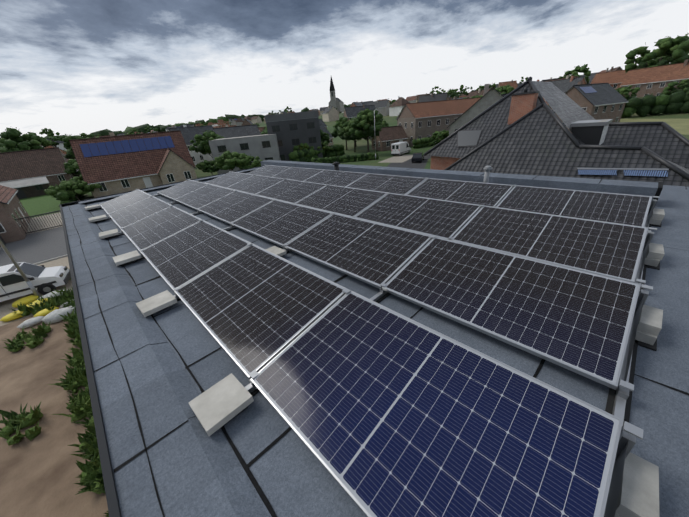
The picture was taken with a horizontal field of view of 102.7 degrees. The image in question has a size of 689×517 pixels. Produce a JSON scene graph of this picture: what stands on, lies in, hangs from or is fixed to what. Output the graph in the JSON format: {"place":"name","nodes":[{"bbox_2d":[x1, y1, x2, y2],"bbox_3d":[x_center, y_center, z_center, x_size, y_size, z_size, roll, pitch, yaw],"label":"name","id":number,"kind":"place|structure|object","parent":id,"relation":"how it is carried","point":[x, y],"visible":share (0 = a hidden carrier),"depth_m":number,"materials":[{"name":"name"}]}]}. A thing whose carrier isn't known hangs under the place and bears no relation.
{"place":"outdoors","nodes":[
{"label":"outdoors","id":0,"kind":"place"},
{"bbox_2d":[0,185,30,242],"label":"street house","id":1,"kind":"structure","parent":0,"point":[12,209],"depth_m":27.11,"materials":[{"name":"brown brick"}]},
{"bbox_2d":[0,212,107,516],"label":"ground surfaces","id":2,"kind":"object","parent":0,"point":[40,472],"visible":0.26,"depth_m":9.19,"materials":[{"name":"soil"}]},
{"bbox_2d":[0,239,40,296],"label":"lamp post","id":3,"kind":"object","parent":2,"relation":"on","point":[24,276],"visible":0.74,"depth_m":15.31,"materials":[{"name":"silver metal"}]},
{"bbox_2d":[0,210,62,246],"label":"fence","id":4,"kind":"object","parent":2,"relation":"on","point":[2,240],"depth_m":28.97,"materials":[{"name":"grey"}]},
{"bbox_2d":[0,262,70,301],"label":"car","id":5,"kind":"object","parent":2,"relation":"on","point":[43,279],"visible":0.98,"depth_m":16.18,"materials":[{"name":"white paint"}]},
{"bbox_2d":[0,290,74,327],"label":"sandbags","id":6,"kind":"object","parent":2,"relation":"on","point":[45,315],"visible":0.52,"depth_m":14.25,"materials":[{"name":"yellow"}]},
{"bbox_2d":[322,106,338,121],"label":"village house","id":7,"kind":"structure","parent":0,"point":[330,113],"depth_m":213.73,"materials":[{"name":"beige paint"}]},
{"bbox_2d":[0,0,688,137],"label":"sky","id":8,"kind":"structure","parent":0,"point":[74,67],"materials":[{"name":"white"}]},
{"bbox_2d":[350,101,362,106],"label":"village house","id":9,"kind":"structure","parent":0,"point":[356,103],"depth_m":199.10,"materials":[{"name":"grey brick"}]},
{"bbox_2d":[31,112,688,217],"bbox_3d":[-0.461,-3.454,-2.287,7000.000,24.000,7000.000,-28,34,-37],"label":"ground","id":10,"kind":"structure","parent":0,"point":[361,147],"depth_m":66.27,"materials":[{"name":"green plant"}]},
{"bbox_2d":[0,139,23,152],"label":"tree","id":11,"kind":"object","parent":10,"relation":"on","point":[7,144],"visible":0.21,"depth_m":60.72,"materials":[{"name":"green plant"}]},
{"bbox_2d":[0,176,48,198],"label":"dark cabin","id":12,"kind":"object","parent":10,"relation":"on","point":[31,187],"visible":0.73,"depth_m":50.21,"materials":[{"name":"brown wood"}]},
{"bbox_2d":[0,127,51,150],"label":"tree","id":13,"kind":"object","parent":10,"relation":"on","point":[30,141],"visible":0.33,"depth_m":64.83,"materials":[{"name":"green plant"}]},
{"bbox_2d":[0,147,73,185],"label":"house","id":14,"kind":"structure","parent":10,"relation":"on","point":[48,163],"depth_m":57.85,"materials":[{"name":"brown tile"}]},
{"bbox_2d":[39,128,62,146],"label":"tree","id":15,"kind":"object","parent":10,"relation":"on","point":[49,132],"visible":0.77,"depth_m":155.19,"materials":[{"name":"green plant"}]},
{"bbox_2d":[0,269,108,516],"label":"plants","id":16,"kind":"object","parent":10,"relation":"on","point":[81,408],"visible":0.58,"depth_m":9.02,"materials":[{"name":"green plant"}]},
{"bbox_2d":[46,139,66,149],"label":"village house","id":17,"kind":"structure","parent":10,"relation":"on","point":[60,146],"depth_m":273.02,"materials":[{"name":"grey tile"}]},
{"bbox_2d":[55,189,83,206],"bbox_3d":[-42.006,-9.905,42.407,2.001,2.654,12.793,-21,30,-28],"label":"garden hedge","id":18,"kind":"object","parent":10,"relation":"on","point":[62,197],"visible":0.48,"depth_m":38.10,"materials":[{"name":"green plant"}]},
{"bbox_2d":[63,159,80,174],"bbox_3d":[-54.378,-18.522,58.605,7.764,5.614,8.038,-28,34,-37],"label":"tree","id":19,"kind":"object","parent":10,"relation":"on","point":[71,166],"visible":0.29,"depth_m":55.67,"materials":[{"name":"green plant"}]},
{"bbox_2d":[45,179,101,200],"bbox_3d":[-39.903,-9.779,40.572,5.428,3.811,5.809,-3,27,4],"label":"bush","id":20,"kind":"object","parent":10,"relation":"on","point":[80,187],"visible":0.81,"depth_m":39.30,"materials":[{"name":"green plant"}]},
{"bbox_2d":[61,133,98,158],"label":"tree","id":21,"kind":"object","parent":10,"relation":"on","point":[69,152],"visible":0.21,"depth_m":69.24,"materials":[{"name":"green plant"}]},
{"bbox_2d":[69,175,93,196],"bbox_3d":[-41.396,-11.785,44.827,5.711,3.813,6.060,-4,27,3],"label":"bush","id":22,"kind":"object","parent":10,"relation":"on","point":[75,178],"visible":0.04,"depth_m":43.67,"materials":[{"name":"green plant"}]},
{"bbox_2d":[69,130,195,197],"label":"brick house","id":23,"kind":"structure","parent":10,"relation":"on","point":[112,163],"depth_m":44.77,"materials":[{"name":"red tile"}]},
{"bbox_2d":[157,148,196,184],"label":"house gable","id":24,"kind":"structure","parent":23,"relation":"attached to","point":[174,167],"depth_m":45.59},
{"bbox_2d":[19,158,357,215],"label":"garden lawn","id":25,"kind":"structure","parent":10,"relation":"on","point":[37,205],"depth_m":43.18,"materials":[{"name":"green plant"}]},
{"bbox_2d":[168,125,213,164],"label":"white house","id":26,"kind":"structure","parent":10,"relation":"on","point":[188,134],"depth_m":77.39,"materials":[{"name":"grey tile"}]},
{"bbox_2d":[189,130,223,159],"bbox_3d":[-31.650,-25.504,64.740,9.215,8.720,9.060,-28,34,-37],"label":"tree","id":27,"kind":"object","parent":10,"relation":"on","point":[201,143],"visible":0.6,"depth_m":62.04,"materials":[{"name":"green plant"}]},
{"bbox_2d":[196,160,219,174],"bbox_3d":[-24.602,-16.343,50.877,4.601,3.678,4.324,-28,34,-37],"label":"bush","id":28,"kind":"object","parent":10,"relation":"on","point":[206,166],"visible":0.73,"depth_m":49.67,"materials":[{"name":"green plant"}]},
{"bbox_2d":[215,151,246,171],"bbox_3d":[-20.413,-17.309,50.478,6.210,5.052,6.466,-28,34,-37],"label":"bush","id":29,"kind":"object","parent":10,"relation":"on","point":[226,160],"visible":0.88,"depth_m":48.56,"materials":[{"name":"green plant"}]},
{"bbox_2d":[213,124,260,137],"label":"grey house","id":30,"kind":"structure","parent":10,"relation":"on","point":[238,131],"depth_m":74.27,"materials":[{"name":"tile"}]},
{"bbox_2d":[232,118,243,125],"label":"village house","id":31,"kind":"structure","parent":10,"relation":"on","point":[237,121],"depth_m":313.00,"materials":[{"name":"grey brick"}]},
{"bbox_2d":[208,134,280,173],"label":"building","id":32,"kind":"structure","parent":10,"relation":"on","point":[263,147],"depth_m":55.66,"materials":[{"name":"grey concrete"}]},
{"bbox_2d":[241,118,252,125],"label":"village house","id":33,"kind":"structure","parent":10,"relation":"on","point":[247,122],"depth_m":205.54,"materials":[{"name":"brown brick"}]},
{"bbox_2d":[14,88,482,146],"bbox_3d":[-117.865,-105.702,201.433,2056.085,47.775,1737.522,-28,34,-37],"label":"horizon treeline","id":34,"kind":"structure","parent":10,"relation":"on","point":[141,128],"depth_m":530.82,"materials":[{"name":"green plant"}]},
{"bbox_2d":[236,155,262,169],"bbox_3d":[-17.014,-16.895,50.350,4.842,3.858,4.945,-28,34,-37],"label":"bush","id":35,"kind":"object","parent":10,"relation":"on","point":[247,161],"visible":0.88,"depth_m":49.09,"materials":[{"name":"green plant"}]},
{"bbox_2d":[251,116,261,123],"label":"village house","id":36,"kind":"structure","parent":10,"relation":"on","point":[255,119],"depth_m":379.87,"materials":[{"name":"beige paint"}]},
{"bbox_2d":[264,111,322,161],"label":"apartment building","id":37,"kind":"structure","parent":10,"relation":"on","point":[290,130],"depth_m":58.80,"materials":[{"name":"grey concrete"}]},
{"bbox_2d":[293,143,313,151],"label":"bush","id":38,"kind":"object","parent":10,"relation":"on","point":[302,146],"visible":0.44,"depth_m":60.06,"materials":[{"name":"green plant"}]},
{"bbox_2d":[289,144,344,161],"bbox_3d":[-5.727,-23.750,62.697,16.062,3.168,2.642,-28,34,-37],"label":"garden hedge","id":39,"kind":"object","parent":10,"relation":"on","point":[304,155],"visible":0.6,"depth_m":60.39,"materials":[{"name":"green plant"}]},
{"bbox_2d":[320,129,329,142],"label":"tree","id":40,"kind":"object","parent":10,"relation":"on","point":[325,136],"visible":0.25,"depth_m":66.74,"materials":[{"name":"green plant"}]},
{"bbox_2d":[317,141,333,153],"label":"bush","id":41,"kind":"object","parent":10,"relation":"on","point":[326,148],"visible":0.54,"depth_m":61.77,"materials":[{"name":"green plant"}]},
{"bbox_2d":[319,124,333,145],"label":"village house","id":42,"kind":"structure","parent":10,"relation":"on","point":[322,128],"depth_m":95.75,"materials":[{"name":"beige brick"}]},
{"bbox_2d":[329,77,343,111],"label":"church","id":43,"kind":"structure","parent":10,"relation":"on","point":[337,103],"depth_m":344.64,"materials":[{"name":"grey stone"}]},
{"bbox_2d":[331,116,353,149],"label":"tree","id":44,"kind":"object","parent":10,"relation":"on","point":[341,121],"visible":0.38,"depth_m":75.31,"materials":[{"name":"green plant"}]},
{"bbox_2d":[311,152,378,163],"bbox_3d":[0.014,-20.419,56.642,14.133,1.799,1.589,-5,27,1],"label":"garden hedge","id":45,"kind":"object","parent":10,"relation":"on","point":[353,158],"depth_m":56.28,"materials":[{"name":"green plant"}]},
{"bbox_2d":[338,122,369,151],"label":"tree","id":46,"kind":"object","parent":10,"relation":"on","point":[344,134],"visible":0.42,"depth_m":68.99,"materials":[{"name":"green plant"}]},
{"bbox_2d":[343,104,377,119],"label":"village house","id":47,"kind":"structure","parent":10,"relation":"on","point":[349,113],"depth_m":140.94,"materials":[{"name":"grey tile"}]},
{"bbox_2d":[348,108,383,152],"bbox_3d":[4.805,-28.237,62.043,8.033,9.888,8.172,1,27,12],"label":"street tree","id":48,"kind":"object","parent":10,"relation":"on","point":[358,123],"visible":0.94,"depth_m":59.73,"materials":[{"name":"green plant"}]},
{"bbox_2d":[374,108,381,159],"bbox_3d":[6.596,-23.957,53.632,1.596,9.120,0.260,8,30,24],"label":"street lamp","id":49,"kind":"object","parent":10,"relation":"on","point":[374,129],"depth_m":53.34,"materials":[{"name":"silver metal"}]},
{"bbox_2d":[368,100,390,115],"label":"village house","id":50,"kind":"structure","parent":10,"relation":"on","point":[384,105],"depth_m":195.70,"materials":[{"name":"grey brick"}]},
{"bbox_2d":[375,118,388,126],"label":"tree","id":51,"kind":"object","parent":10,"relation":"on","point":[384,124],"visible":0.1,"depth_m":81.28,"materials":[{"name":"green plant"}]},
{"bbox_2d":[370,125,408,150],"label":"house","id":52,"kind":"structure","parent":10,"relation":"on","point":[386,138],"depth_m":68.66,"materials":[{"name":"brown brick"}]},
{"bbox_2d":[406,96,415,102],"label":"village house","id":53,"kind":"structure","parent":10,"relation":"on","point":[411,99],"depth_m":276.26,"materials":[{"name":"orange brick"}]},
{"bbox_2d":[412,137,434,148],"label":"hedge row","id":54,"kind":"object","parent":10,"relation":"on","point":[425,142],"visible":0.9,"depth_m":67.20,"materials":[{"name":"green plant"}]},
{"bbox_2d":[418,93,447,101],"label":"village house","id":55,"kind":"structure","parent":10,"relation":"on","point":[433,97],"depth_m":124.05,"materials":[{"name":"grey brick"}]},
{"bbox_2d":[396,97,480,146],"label":"brown row houses","id":56,"kind":"structure","parent":10,"relation":"on","point":[419,120],"depth_m":69.99,"materials":[{"name":"beige brick"}]},
{"bbox_2d":[431,130,448,144],"bbox_3d":[20.142,-24.105,56.895,4.588,4.581,4.762,2,28,14],"label":"tree","id":57,"kind":"object","parent":10,"relation":"on","point":[441,135],"visible":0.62,"depth_m":55.88,"materials":[{"name":"green plant"}]},
{"bbox_2d":[445,89,456,97],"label":"tree","id":58,"kind":"object","parent":10,"relation":"on","point":[451,91],"visible":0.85,"depth_m":256.72,"materials":[{"name":"green plant"}]},
{"bbox_2d":[456,85,466,96],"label":"tree","id":59,"kind":"object","parent":10,"relation":"on","point":[460,92],"visible":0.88,"depth_m":283.35,"materials":[{"name":"green plant"}]},
{"bbox_2d":[447,84,503,134],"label":"house","id":60,"kind":"structure","parent":10,"relation":"on","point":[491,97],"depth_m":40.49,"materials":[{"name":"grey brick"}]},
{"bbox_2d":[466,88,500,97],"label":"hill house","id":61,"kind":"structure","parent":10,"relation":"on","point":[480,92],"depth_m":112.66,"materials":[{"name":"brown tile"}]},
{"bbox_2d":[476,83,495,90],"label":"tree","id":62,"kind":"object","parent":10,"relation":"on","point":[493,85],"visible":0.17,"depth_m":123.53,"materials":[{"name":"green plant"}]},
{"bbox_2d":[495,85,513,93],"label":"hill tree","id":63,"kind":"object","parent":10,"relation":"on","point":[506,89],"visible":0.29,"depth_m":93.83,"materials":[{"name":"green plant"}]},
{"bbox_2d":[497,80,517,92],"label":"village house","id":64,"kind":"structure","parent":10,"relation":"on","point":[512,83],"depth_m":173.37,"materials":[{"name":"brown brick"}]},
{"bbox_2d":[542,75,577,81],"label":"village house","id":65,"kind":"structure","parent":10,"relation":"on","point":[567,77],"depth_m":99.78,"materials":[{"name":"brown tile"}]},
{"bbox_2d":[543,76,586,104],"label":"hill house","id":66,"kind":"structure","parent":10,"relation":"on","point":[564,85],"depth_m":88.19,"materials":[{"name":"grey brick"}]},
{"bbox_2d":[559,64,590,83],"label":"hill tree","id":67,"kind":"object","parent":10,"relation":"on","point":[582,69],"visible":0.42,"depth_m":111.89,"materials":[{"name":"green plant"}]},
{"bbox_2d":[549,81,628,131],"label":"house","id":68,"kind":"structure","parent":10,"relation":"on","point":[598,101],"depth_m":58.08,"materials":[{"name":"brown brick"}]},
{"bbox_2d":[581,72,598,83],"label":"hill house","id":69,"kind":"structure","parent":10,"relation":"on","point":[591,76],"depth_m":122.01,"materials":[{"name":"grey brick"}]},
{"bbox_2d":[591,70,628,88],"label":"hill house","id":70,"kind":"structure","parent":10,"relation":"on","point":[614,79],"depth_m":102.70,"materials":[{"name":"orange brick"}]},
{"bbox_2d":[608,67,622,71],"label":"village house","id":71,"kind":"structure","parent":10,"relation":"on","point":[615,69],"depth_m":118.69,"materials":[{"name":"brown brick"}]},
{"bbox_2d":[548,91,688,117],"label":"long hedge","id":72,"kind":"object","parent":10,"relation":"on","point":[672,103],"visible":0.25,"depth_m":65.36,"materials":[{"name":"green plant"}]},
{"bbox_2d":[615,85,639,99],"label":"hill tree","id":73,"kind":"object","parent":10,"relation":"on","point":[624,91],"visible":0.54,"depth_m":74.64,"materials":[{"name":"green plant"}]},
{"bbox_2d":[620,59,688,98],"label":"hill house","id":74,"kind":"structure","parent":10,"relation":"on","point":[655,80],"depth_m":82.02,"materials":[{"name":"brown brick"}]},
{"bbox_2d":[624,33,688,72],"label":"hill tree","id":75,"kind":"object","parent":10,"relation":"on","point":[673,49],"visible":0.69,"depth_m":86.48,"materials":[{"name":"green plant"}]},
{"bbox_2d":[659,79,688,94],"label":"hill tree","id":76,"kind":"object","parent":10,"relation":"on","point":[683,85],"visible":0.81,"depth_m":71.13,"materials":[{"name":"green plant"}]},
{"bbox_2d":[59,160,688,516],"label":"flat roof","id":77,"kind":"structure","parent":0,"point":[197,471],"depth_m":1.93,"materials":[{"name":"grey"}]},
{"bbox_2d":[206,172,253,187],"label":"solar panel","id":78,"kind":"object","parent":77,"relation":"on","point":[228,179],"visible":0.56,"depth_m":9.16,"materials":[{"name":"black glass"}]},
{"bbox_2d":[84,204,664,516],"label":"ballast blocks","id":79,"kind":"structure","parent":77,"relation":"on","point":[218,405],"depth_m":1.79,"materials":[{"name":"concrete"}]},
{"bbox_2d":[87,169,661,516],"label":"panel mounting frame","id":80,"kind":"object","parent":77,"relation":"on","point":[619,400],"visible":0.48,"depth_m":1.83,"materials":[{"name":"silver metal"}]},
{"bbox_2d":[100,189,151,213],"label":"solar panel","id":81,"kind":"object","parent":80,"relation":"on","point":[123,201],"visible":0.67,"depth_m":7.39,"materials":[{"name":"grey glass"}]},
{"bbox_2d":[108,196,170,228],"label":"solar panel","id":82,"kind":"object","parent":80,"relation":"on","point":[135,212],"visible":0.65,"depth_m":6.20,"materials":[{"name":"grey glass"}]},
{"bbox_2d":[121,206,199,250],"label":"solar panel","id":83,"kind":"object","parent":80,"relation":"on","point":[151,230],"visible":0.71,"depth_m":5.00,"materials":[{"name":"black glass"}]},
{"bbox_2d":[157,180,206,199],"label":"solar panel","id":84,"kind":"object","parent":80,"relation":"on","point":[180,189],"visible":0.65,"depth_m":8.28,"materials":[{"name":"black glass"}]},
{"bbox_2d":[140,220,249,290],"bbox_3d":[-2.184,-0.142,3.947,1.026,0.239,1.760,-28,34,-37],"label":"solar panel","id":85,"kind":"object","parent":80,"relation":"on","point":[184,256],"visible":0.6,"depth_m":3.80,"materials":[{"name":"black glass"}]},
{"bbox_2d":[174,184,234,209],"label":"solar panel","id":86,"kind":"object","parent":80,"relation":"on","point":[202,196],"visible":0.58,"depth_m":7.09,"materials":[{"name":"black glass"}]},
{"bbox_2d":[197,191,272,224],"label":"solar panel","id":87,"kind":"object","parent":80,"relation":"on","point":[232,207],"visible":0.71,"depth_m":5.90,"materials":[{"name":"black glass"}]},
{"bbox_2d":[228,175,284,194],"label":"solar panel","id":88,"kind":"object","parent":80,"relation":"on","point":[253,184],"visible":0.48,"depth_m":7.98,"materials":[{"name":"black glass"}]},
{"bbox_2d":[174,243,345,378],"bbox_3d":[-0.932,0.332,2.774,1.026,0.239,1.760,-28,34,-37],"label":"solar panel","id":89,"kind":"object","parent":80,"relation":"on","point":[252,307],"visible":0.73,"depth_m":2.56,"materials":[{"name":"black glass"}]},
{"bbox_2d":[247,165,290,176],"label":"solar panel","id":90,"kind":"object","parent":80,"relation":"on","point":[269,170],"visible":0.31,"depth_m":10.09,"materials":[{"name":"black glass"}]},
{"bbox_2d":[231,200,331,246],"bbox_3d":[-1.149,-0.686,4.833,1.026,0.239,1.760,-28,34,-37],"label":"solar panel","id":91,"kind":"object","parent":80,"relation":"on","point":[279,222],"visible":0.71,"depth_m":4.70,"materials":[{"name":"black glass"}]},
{"bbox_2d":[255,179,326,203],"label":"solar panel","id":92,"kind":"object","parent":80,"relation":"on","point":[290,191],"visible":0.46,"depth_m":6.80,"materials":[{"name":"black glass"}]},
{"bbox_2d":[272,167,323,180],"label":"solar panel","id":93,"kind":"object","parent":80,"relation":"on","point":[298,173],"visible":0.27,"depth_m":8.91,"materials":[{"name":"black glass"}]},
{"bbox_2d":[305,170,365,186],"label":"solar panel","id":94,"kind":"object","parent":80,"relation":"on","point":[339,178],"visible":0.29,"depth_m":7.73,"materials":[{"name":"black glass"}]},
{"bbox_2d":[296,185,386,217],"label":"solar panel","id":95,"kind":"object","parent":80,"relation":"on","point":[347,201],"visible":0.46,"depth_m":5.61,"materials":[{"name":"black glass"}]},
{"bbox_2d":[284,213,431,288],"bbox_3d":[0.103,-0.212,3.660,1.026,0.239,1.760,-28,34,-37],"label":"solar panel","id":96,"kind":"object","parent":80,"relation":"on","point":[373,253],"visible":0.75,"depth_m":3.49,"materials":[{"name":"black glass"}]},
{"bbox_2d":[347,173,425,194],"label":"solar panel","id":97,"kind":"object","parent":80,"relation":"on","point":[403,185],"visible":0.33,"depth_m":6.54,"materials":[{"name":"black glass"}]},
{"bbox_2d":[250,291,622,516],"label":"solar panel","id":98,"kind":"object","parent":80,"relation":"on","point":[383,411],"visible":0.96,"depth_m":1.42,"materials":[{"name":"blue glass"}]},
{"bbox_2d":[406,178,513,206],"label":"solar panel","id":99,"kind":"object","parent":80,"relation":"on","point":[486,194],"visible":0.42,"depth_m":5.35,"materials":[{"name":"black glass"}]},
{"bbox_2d":[382,237,640,389],"bbox_3d":[1.356,0.261,2.487,1.026,0.239,1.760,-28,34,-37],"label":"solar panel","id":100,"kind":"object","parent":80,"relation":"on","point":[577,321],"visible":0.92,"depth_m":2.26,"materials":[{"name":"black glass"}]},
{"bbox_2d":[451,206,647,282],"bbox_3d":[2.391,-0.283,3.372,1.026,0.239,1.760,-28,34,-37],"label":"solar panel","id":101,"kind":"object","parent":80,"relation":"on","point":[611,249],"visible":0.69,"depth_m":3.20,"materials":[{"name":"black glass"}]},
{"bbox_2d":[496,185,652,226],"bbox_3d":[3.426,-0.827,4.258,1.026,0.239,1.760,-28,34,-37],"label":"solar panel","id":102,"kind":"object","parent":80,"relation":"on","point":[628,209],"visible":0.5,"depth_m":4.16,"materials":[{"name":"black glass"}]},
{"bbox_2d":[65,165,688,516],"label":"roof seams","id":103,"kind":"object","parent":77,"relation":"on","point":[260,492],"visible":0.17,"depth_m":1.70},
{"bbox_2d":[332,162,491,182],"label":"roof vents","id":104,"kind":"object","parent":77,"relation":"on","point":[487,169],"visible":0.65,"depth_m":5.73,"materials":[{"name":"grey metal"}]},
{"bbox_2d":[354,193,481,239],"bbox_3d":[1.139,-0.756,4.545,1.026,0.239,1.760,-28,34,-37],"label":"solar panel","id":105,"kind":"object","parent":77,"relation":"on","point":[445,219],"visible":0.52,"depth_m":4.41,"materials":[{"name":"black glass"}]},
{"bbox_2d":[389,96,409,115],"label":"village house","id":106,"kind":"structure","parent":0,"point":[396,107],"depth_m":179.12,"materials":[{"name":"white paint"}]},
{"bbox_2d":[378,155,430,168],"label":"driveway","id":107,"kind":"structure","parent":0,"point":[402,161],"depth_m":50.19,"materials":[{"name":"concrete"}]},
{"bbox_2d":[391,142,410,155],"bbox_3d":[12.310,-23.845,59.718,2.032,2.500,5.510,15,33,35],"label":"white van","id":108,"kind":"object","parent":107,"relation":"on","point":[399,148],"depth_m":58.14,"materials":[{"name":"white paint"}]},
{"bbox_2d":[411,152,423,162],"bbox_3d":[13.249,-18.258,49.620,1.800,1.462,4.200,5,29,20],"label":"dark car","id":109,"kind":"object","parent":107,"relation":"on","point":[418,157],"visible":0.96,"depth_m":48.11,"materials":[{"name":"grey paint"}]},
{"bbox_2d":[423,77,688,186],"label":"tiled roof","id":110,"kind":"structure","parent":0,"point":[521,129],"depth_m":18.84,"materials":[{"name":"tile"}]},
{"bbox_2d":[620,119,688,134],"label":"field hill","id":111,"kind":"structure","parent":0,"point":[680,126],"depth_m":57.85,"materials":[{"name":"green plant"}]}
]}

